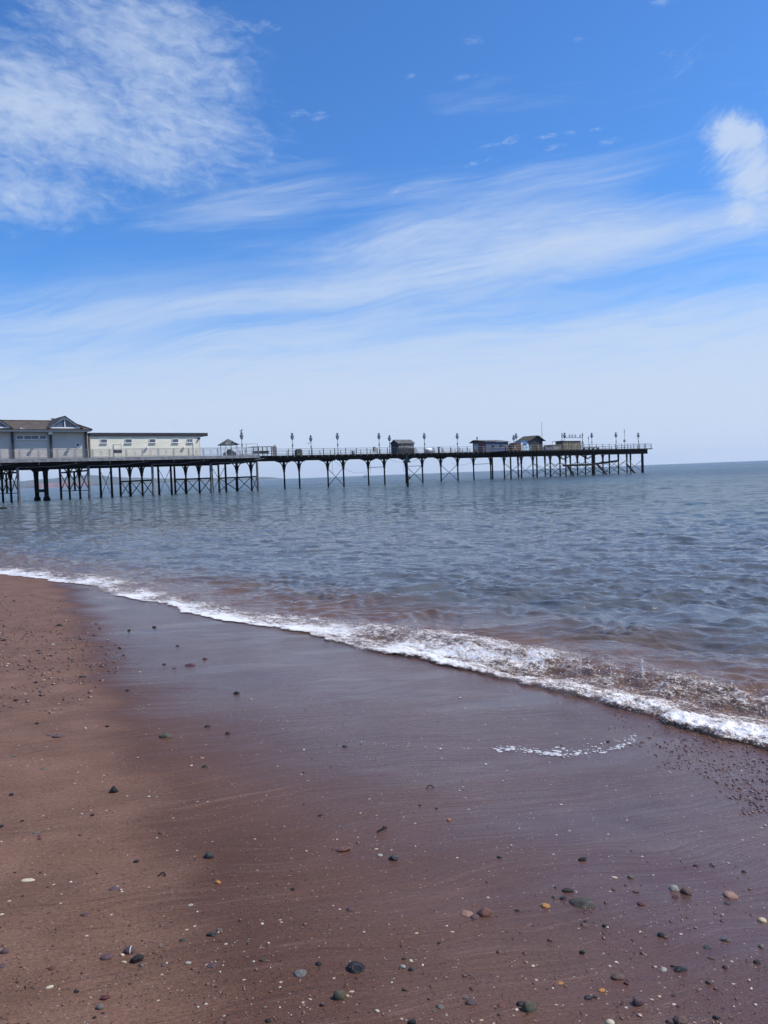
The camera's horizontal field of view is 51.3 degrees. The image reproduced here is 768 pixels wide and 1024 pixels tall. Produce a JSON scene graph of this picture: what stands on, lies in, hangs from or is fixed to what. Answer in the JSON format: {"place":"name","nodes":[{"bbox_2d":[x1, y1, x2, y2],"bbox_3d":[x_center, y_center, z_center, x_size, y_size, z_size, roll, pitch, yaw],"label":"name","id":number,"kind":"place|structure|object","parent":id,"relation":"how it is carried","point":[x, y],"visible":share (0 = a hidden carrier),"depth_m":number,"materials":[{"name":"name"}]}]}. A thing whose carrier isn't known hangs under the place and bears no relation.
{"place":"outdoors","nodes":[
{"label":"outdoors","id":0,"kind":"place"},
{"bbox_2d":[0,475,283,489],"bbox_3d":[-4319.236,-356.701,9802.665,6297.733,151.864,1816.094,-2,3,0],"label":"hills","id":1,"kind":"structure","parent":0,"point":[54,482],"depth_m":9087.26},
{"bbox_2d":[0,677,766,1023],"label":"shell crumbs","id":2,"kind":"object","parent":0,"point":[424,851],"visible":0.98,"depth_m":3.11,"materials":[{"name":"white"}]},
{"bbox_2d":[0,574,767,1023],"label":"beach sand","id":3,"kind":"structure","parent":0,"point":[292,708],"depth_m":3.91,"materials":[{"name":"brown sand"}]},
{"bbox_2d":[0,948,8,953],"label":"pebble","id":4,"kind":"object","parent":3,"relation":"on","point":[5,951],"visible":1,"depth_m":2.84,"materials":[{"name":"pink stone"}]},
{"bbox_2d":[21,878,34,881],"bbox_3d":[-1.516,1.570,3.408,0.059,0.012,0.026,1,7,-9],"label":"shell","id":5,"kind":"object","parent":3,"relation":"on","point":[27,879],"visible":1,"depth_m":3.40},
{"bbox_2d":[48,965,56,970],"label":"pebble","id":6,"kind":"object","parent":3,"relation":"on","point":[53,967],"visible":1,"depth_m":2.75,"materials":[{"name":"pink stone"}]},
{"bbox_2d":[52,734,65,737],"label":"pebble","id":7,"kind":"object","parent":3,"relation":"on","point":[58,735],"visible":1,"depth_m":5.50,"materials":[{"name":"purple stone"}]},
{"bbox_2d":[0,594,125,714],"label":"drained shingle","id":8,"kind":"object","parent":3,"relation":"on","point":[59,671],"visible":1,"depth_m":8.38,"materials":[{"name":"brown gravel"}]},
{"bbox_2d":[81,912,88,916],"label":"pebble","id":9,"kind":"object","parent":3,"relation":"on","point":[85,914],"visible":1,"depth_m":3.11,"materials":[{"name":"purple stone"}]},
{"bbox_2d":[96,1003,103,1009],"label":"pebble","id":10,"kind":"object","parent":3,"relation":"on","point":[100,1006],"visible":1,"depth_m":2.55,"materials":[{"name":"grey stone"}]},
{"bbox_2d":[100,995,109,1000],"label":"pebble","id":11,"kind":"object","parent":3,"relation":"on","point":[104,997],"visible":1,"depth_m":2.60,"materials":[{"name":"red stone"}]},
{"bbox_2d":[100,953,112,960],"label":"pebble","id":12,"kind":"object","parent":3,"relation":"on","point":[106,956],"visible":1,"depth_m":2.82,"materials":[{"name":"purple stone"}]},
{"bbox_2d":[109,786,118,792],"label":"pebble","id":13,"kind":"object","parent":3,"relation":"on","point":[113,789],"visible":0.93,"depth_m":4.44,"materials":[{"name":"black stone"}]},
{"bbox_2d":[109,886,119,890],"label":"pebble","id":14,"kind":"object","parent":3,"relation":"on","point":[114,888],"visible":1,"depth_m":3.33,"materials":[{"name":"purple stone"}]},
{"bbox_2d":[124,945,134,954],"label":"pebble","id":15,"kind":"object","parent":3,"relation":"on","point":[129,950],"visible":1,"depth_m":2.86,"materials":[{"name":"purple stone"}]},
{"bbox_2d":[130,954,143,963],"bbox_3d":[-0.871,1.576,2.820,0.036,0.034,0.046,0,4,41],"label":"pebble","id":16,"kind":"object","parent":3,"relation":"on","point":[136,958],"visible":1,"depth_m":2.81,"materials":[{"name":"black stone"}]},
{"bbox_2d":[159,733,171,737],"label":"pebble","id":17,"kind":"object","parent":3,"relation":"on","point":[166,735],"visible":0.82,"depth_m":5.53,"materials":[{"name":"grey stone"}]},
{"bbox_2d":[204,852,213,858],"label":"pebble","id":18,"kind":"object","parent":3,"relation":"on","point":[209,855],"visible":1,"depth_m":3.65,"materials":[{"name":"stone"}]},
{"bbox_2d":[206,962,216,967],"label":"pebble","id":19,"kind":"object","parent":3,"relation":"on","point":[212,965],"visible":1,"depth_m":2.77,"materials":[{"name":"purple stone"}]},
{"bbox_2d":[206,931,217,936],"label":"pebble","id":20,"kind":"object","parent":3,"relation":"on","point":[212,934],"visible":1,"depth_m":2.97,"materials":[{"name":"stone"}]},
{"bbox_2d":[292,969,306,977],"bbox_3d":[-0.291,1.575,2.729,0.056,0.022,0.040,-5,-2,27],"label":"pebble","id":21,"kind":"object","parent":3,"relation":"on","point":[299,973],"visible":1,"depth_m":2.72,"materials":[{"name":"stone"}]},
{"bbox_2d":[333,990,344,1000],"bbox_3d":[-0.145,1.572,2.596,0.040,0.041,0.027,6,1,-9],"label":"pebble","id":22,"kind":"object","parent":3,"relation":"on","point":[338,995],"visible":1,"depth_m":2.59,"materials":[{"name":"grey stone"}]},
{"bbox_2d":[335,846,350,851],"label":"pebble","id":23,"kind":"object","parent":3,"relation":"on","point":[342,848],"visible":1,"depth_m":3.73,"materials":[{"name":"pink stone"}]},
{"bbox_2d":[348,961,364,973],"bbox_3d":[-0.095,1.579,2.764,0.068,0.043,0.058,6,6,-14],"label":"pebble","id":24,"kind":"object","parent":3,"relation":"on","point":[355,967],"visible":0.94,"depth_m":2.75,"materials":[{"name":"black stone"}]},
{"bbox_2d":[0,684,766,1023],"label":"beach grit","id":25,"kind":"object","parent":3,"relation":"on","point":[418,944],"visible":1,"depth_m":2.83,"materials":[{"name":"gravel"}]},
{"bbox_2d":[388,855,398,860],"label":"pebble","id":26,"kind":"object","parent":3,"relation":"on","point":[394,857],"visible":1,"depth_m":3.65,"materials":[{"name":"stone"}]},
{"bbox_2d":[408,1019,415,1023],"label":"pebble","id":27,"kind":"object","parent":3,"relation":"on","point":[411,1021],"visible":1,"depth_m":2.47,"materials":[{"name":"black stone"}]},
{"bbox_2d":[437,1004,443,1008],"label":"pebble","id":28,"kind":"object","parent":3,"relation":"on","point":[440,1006],"visible":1,"depth_m":2.55,"materials":[{"name":"grey stone"}]},
{"bbox_2d":[461,910,472,916],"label":"pebble","id":29,"kind":"object","parent":3,"relation":"on","point":[467,913],"visible":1,"depth_m":3.16,"materials":[{"name":"stone"}]},
{"bbox_2d":[465,998,477,1005],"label":"pebble","id":30,"kind":"object","parent":3,"relation":"on","point":[471,1001],"visible":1,"depth_m":2.57,"materials":[{"name":"purple stone"}]},
{"bbox_2d":[310,694,636,756],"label":"foam flecks","id":31,"kind":"object","parent":3,"relation":"on","point":[554,753],"visible":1,"depth_m":5.34,"materials":[{"name":"white liquid"}]},
{"bbox_2d":[470,914,478,919],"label":"pebble","id":32,"kind":"object","parent":3,"relation":"on","point":[474,916],"visible":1,"depth_m":3.13,"materials":[{"name":"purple stone"}]},
{"bbox_2d":[477,907,491,916],"bbox_3d":[0.398,1.589,3.168,0.057,0.037,0.050,-13,11,-21],"label":"pebble","id":33,"kind":"object","parent":3,"relation":"on","point":[484,912],"visible":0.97,"depth_m":3.16,"materials":[{"name":"pink stone"}]},
{"bbox_2d":[497,1003,504,1007],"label":"pebble","id":34,"kind":"object","parent":3,"relation":"on","point":[501,1005],"visible":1,"depth_m":2.56,"materials":[{"name":"pink stone"}]},
{"bbox_2d":[516,1001,522,1006],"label":"pebble","id":35,"kind":"object","parent":3,"relation":"on","point":[519,1003],"visible":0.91,"depth_m":2.57,"materials":[{"name":"black stone"}]},
{"bbox_2d":[521,1001,536,1012],"bbox_3d":[0.461,1.580,2.546,0.050,0.045,0.027,-7,2,-2],"label":"pebble","id":36,"kind":"object","parent":3,"relation":"on","point":[528,1006],"visible":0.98,"depth_m":2.54,"materials":[{"name":"grey stone"}]},
{"bbox_2d":[541,903,549,907],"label":"pebble","id":37,"kind":"object","parent":3,"relation":"on","point":[544,905],"visible":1,"depth_m":3.23,"materials":[{"name":"orange stone"}]},
{"bbox_2d":[562,888,573,891],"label":"pebble","id":38,"kind":"object","parent":3,"relation":"on","point":[567,890],"visible":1,"depth_m":3.36,"materials":[{"name":"stone"}]},
{"bbox_2d":[569,898,594,908],"bbox_3d":[0.805,1.598,3.257,0.110,0.035,0.075,-3,9,21],"label":"pebble","id":39,"kind":"object","parent":3,"relation":"on","point":[586,903],"visible":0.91,"depth_m":3.25,"materials":[{"name":"grey stone"}]},
{"bbox_2d":[580,922,588,926],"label":"pebble","id":40,"kind":"object","parent":3,"relation":"on","point":[583,924],"visible":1,"depth_m":3.08,"materials":[{"name":"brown stone"}]},
{"bbox_2d":[584,995,592,999],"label":"pebble","id":41,"kind":"object","parent":3,"relation":"on","point":[588,997],"visible":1,"depth_m":2.62,"materials":[{"name":"black stone"}]},
{"bbox_2d":[605,1019,614,1023],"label":"pebble","id":42,"kind":"object","parent":3,"relation":"on","point":[609,1021],"visible":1,"depth_m":2.49,"materials":[{"name":"white stone"}]},
{"bbox_2d":[611,973,624,980],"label":"pebble","id":43,"kind":"object","parent":3,"relation":"on","point":[618,976],"visible":1,"depth_m":2.73,"materials":[{"name":"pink stone"}]},
{"bbox_2d":[632,996,642,1006],"bbox_3d":[0.824,1.593,2.598,0.041,0.041,0.026,-8,0,-24],"label":"pebble","id":44,"kind":"object","parent":3,"relation":"on","point":[637,1001],"visible":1,"depth_m":2.59,"materials":[{"name":"purple stone"}]},
{"bbox_2d":[637,902,645,905],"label":"pebble","id":45,"kind":"object","parent":3,"relation":"on","point":[641,903],"visible":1,"depth_m":3.25,"materials":[{"name":"red stone"}]},
{"bbox_2d":[666,1019,672,1023],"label":"pebble","id":46,"kind":"object","parent":3,"relation":"on","point":[669,1021],"visible":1,"depth_m":2.51,"materials":[{"name":"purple stone"}]},
{"bbox_2d":[669,885,678,890],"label":"pebble","id":47,"kind":"object","parent":3,"relation":"on","point":[673,887],"visible":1,"depth_m":3.39,"materials":[{"name":"grey stone"}]},
{"bbox_2d":[673,1015,687,1023],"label":"pebble","id":48,"kind":"object","parent":3,"relation":"on","point":[679,1019],"visible":1,"depth_m":2.51,"materials":[{"name":"pink stone"}]},
{"bbox_2d":[674,966,686,972],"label":"pebble","id":49,"kind":"object","parent":3,"relation":"on","point":[681,969],"visible":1,"depth_m":2.79,"materials":[{"name":"black stone"}]},
{"bbox_2d":[604,705,767,814],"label":"wet shingle","id":50,"kind":"object","parent":3,"relation":"on","point":[740,797],"visible":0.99,"depth_m":5.11,"materials":[{"name":"brown gravel"}]},
{"bbox_2d":[680,887,691,894],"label":"pebble","id":51,"kind":"object","parent":3,"relation":"on","point":[685,891],"visible":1,"depth_m":3.35,"materials":[{"name":"brown stone"}]},
{"bbox_2d":[703,945,711,949],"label":"pebble","id":52,"kind":"object","parent":3,"relation":"on","point":[707,947],"visible":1,"depth_m":2.93,"materials":[{"name":"stone"}]},
{"bbox_2d":[720,936,730,941],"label":"pebble","id":53,"kind":"object","parent":3,"relation":"on","point":[725,938],"visible":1,"depth_m":2.98,"materials":[{"name":"stone"}]},
{"bbox_2d":[723,891,737,898],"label":"pebble","id":54,"kind":"object","parent":3,"relation":"on","point":[730,894],"visible":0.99,"depth_m":3.34,"materials":[{"name":"stone"}]},
{"bbox_2d":[753,959,760,963],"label":"pebble","id":55,"kind":"object","parent":3,"relation":"on","point":[756,961],"visible":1,"depth_m":2.83,"materials":[{"name":"stone"}]},
{"bbox_2d":[757,917,766,921],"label":"pebble","id":56,"kind":"object","parent":3,"relation":"on","point":[760,919],"visible":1,"depth_m":3.14,"materials":[{"name":"beige stone"}]},
{"bbox_2d":[0,460,767,725],"bbox_3d":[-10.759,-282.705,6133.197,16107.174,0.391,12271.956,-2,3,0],"label":"sea water","id":57,"kind":"structure","parent":0,"point":[661,567],"depth_m":19.43,"materials":[{"name":"blue liquid"}]},
{"bbox_2d":[0,448,652,502],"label":"pleasure pier","id":58,"kind":"structure","parent":57,"relation":"in","point":[10,466],"depth_m":139.59,"materials":[{"name":"black paint"}]},
{"bbox_2d":[0,416,92,458],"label":"pier pavilion","id":59,"kind":"structure","parent":58,"relation":"on","point":[62,432],"depth_m":119.80,"materials":[{"name":"white paint"}]},
{"bbox_2d":[16,435,23,439],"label":"window","id":60,"kind":"structure","parent":59,"relation":"in","point":[18,437],"depth_m":117.37,"materials":[{"name":"grey glass"}]},
{"bbox_2d":[24,435,39,439],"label":"window","id":61,"kind":"structure","parent":59,"relation":"in","point":[26,437],"depth_m":118.33,"materials":[{"name":"grey glass"}]},
{"bbox_2d":[39,435,46,439],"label":"window","id":62,"kind":"structure","parent":59,"relation":"in","point":[42,437],"depth_m":119.31,"materials":[{"name":"grey glass"}]},
{"bbox_2d":[0,447,259,464],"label":"ornamental railing","id":63,"kind":"object","parent":58,"relation":"on","point":[109,452],"visible":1,"depth_m":123.81,"materials":[{"name":"grey metal"}]},
{"bbox_2d":[87,433,207,457],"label":"cream annex","id":64,"kind":"object","parent":58,"relation":"on","point":[104,442],"visible":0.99,"depth_m":129.09,"materials":[{"name":"white paint"}]},
{"bbox_2d":[113,444,121,456],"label":"door","id":65,"kind":"structure","parent":64,"relation":"in","point":[115,446],"depth_m":126.38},
{"bbox_2d":[217,439,238,454],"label":"open kiosk","id":66,"kind":"object","parent":58,"relation":"on","point":[227,442],"visible":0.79,"depth_m":138.89,"materials":[{"name":"white paint"}]},
{"bbox_2d":[223,449,235,454],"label":"covered machine","id":67,"kind":"object","parent":58,"relation":"on","point":[229,452],"visible":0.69,"depth_m":139.24,"materials":[{"name":"plastic"}]},
{"bbox_2d":[240,432,243,452],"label":"lamp post","id":68,"kind":"object","parent":58,"relation":"on","point":[241,436],"visible":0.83,"depth_m":138.54,"materials":[{"name":"metal"}]},
{"bbox_2d":[253,446,276,455],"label":"railed viewing bay","id":69,"kind":"object","parent":58,"relation":"on","point":[273,450],"visible":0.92,"depth_m":143.20,"materials":[{"name":"metal"}]},
{"bbox_2d":[290,433,293,454],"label":"lamp post","id":70,"kind":"object","parent":58,"relation":"on","point":[292,436],"visible":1,"depth_m":146.79,"materials":[{"name":"metal"}]},
{"bbox_2d":[295,449,302,454],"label":"litter bin","id":71,"kind":"object","parent":58,"relation":"on","point":[297,453],"visible":0.55,"depth_m":151.66,"materials":[{"name":"plastic"}]},
{"bbox_2d":[234,447,465,455],"bbox_3d":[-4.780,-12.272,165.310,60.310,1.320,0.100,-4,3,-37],"label":"deck railing","id":72,"kind":"object","parent":58,"relation":"on","point":[331,453],"visible":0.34,"depth_m":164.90,"materials":[{"name":"metal"}]},
{"bbox_2d":[390,440,414,453],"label":"black hut","id":73,"kind":"object","parent":58,"relation":"on","point":[409,444],"visible":0.88,"depth_m":166.93,"materials":[{"name":"grey wood"}]},
{"bbox_2d":[415,446,491,452],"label":"deck railing","id":74,"kind":"object","parent":58,"relation":"on","point":[433,449],"visible":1,"depth_m":169.96,"materials":[{"name":"metal"}]},
{"bbox_2d":[470,437,509,451],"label":"striped shed","id":75,"kind":"structure","parent":58,"relation":"on","point":[498,445],"depth_m":182.94,"materials":[{"name":"blue wood"}]},
{"bbox_2d":[505,442,520,450],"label":"barrel cabin","id":76,"kind":"object","parent":58,"relation":"on","point":[517,444],"visible":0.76,"depth_m":177.96,"materials":[{"name":"brown wood"}]},
{"bbox_2d":[514,441,528,449],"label":"pale blue cab","id":77,"kind":"object","parent":58,"relation":"on","point":[525,445],"visible":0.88,"depth_m":179.35,"materials":[{"name":"white paint"}]},
{"bbox_2d":[517,435,545,449],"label":"gabled shed","id":78,"kind":"structure","parent":58,"relation":"on","point":[535,441],"depth_m":184.38,"materials":[{"name":"grey wood"}]},
{"bbox_2d":[506,444,581,450],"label":"deck railing","id":79,"kind":"object","parent":58,"relation":"on","point":[514,447],"visible":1,"depth_m":181.47,"materials":[{"name":"metal"}]},
{"bbox_2d":[543,445,561,449],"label":"dark hut","id":80,"kind":"object","parent":58,"relation":"on","point":[556,447],"visible":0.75,"depth_m":187.48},
{"bbox_2d":[555,441,580,449],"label":"timber store","id":81,"kind":"structure","parent":58,"relation":"on","point":[571,447],"depth_m":189.88,"materials":[{"name":"brown wood"}]},
{"bbox_2d":[561,433,584,448],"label":"rosette sign","id":82,"kind":"object","parent":58,"relation":"on","point":[582,443],"visible":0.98,"depth_m":192.61,"materials":[{"name":"white"}]},
{"bbox_2d":[583,444,651,448],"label":"deck railing","id":83,"kind":"object","parent":58,"relation":"on","point":[589,446],"visible":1,"depth_m":196.90,"materials":[{"name":"grey metal"}]},
{"bbox_2d":[0,567,767,746],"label":"sea foam","id":84,"kind":"object","parent":57,"relation":"on","point":[438,653],"visible":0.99,"depth_m":8.29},
{"bbox_2d":[403,455,409,486],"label":"post","id":85,"kind":"object","parent":57,"relation":"in","point":[406,460],"visible":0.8,"depth_m":124.00,"materials":[{"name":"black metal"}]},
{"bbox_2d":[252,614,767,719],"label":"wave spray","id":86,"kind":"object","parent":57,"relation":"on","point":[552,662],"visible":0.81,"depth_m":7.58,"materials":[{"name":"liquid"}]},
{"bbox_2d":[639,659,644,675],"bbox_3d":[2.326,1.411,7.210,0.042,0.171,0.046,0,3,38],"label":"spray plume","id":87,"kind":"object","parent":57,"relation":"on","point":[641,661],"visible":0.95,"depth_m":7.21,"materials":[{"name":"liquid"}]},
{"bbox_2d":[0,0,767,480],"label":"sky","id":88,"kind":"structure","parent":0,"point":[270,220],"materials":[{"name":"blue"}]}
]}

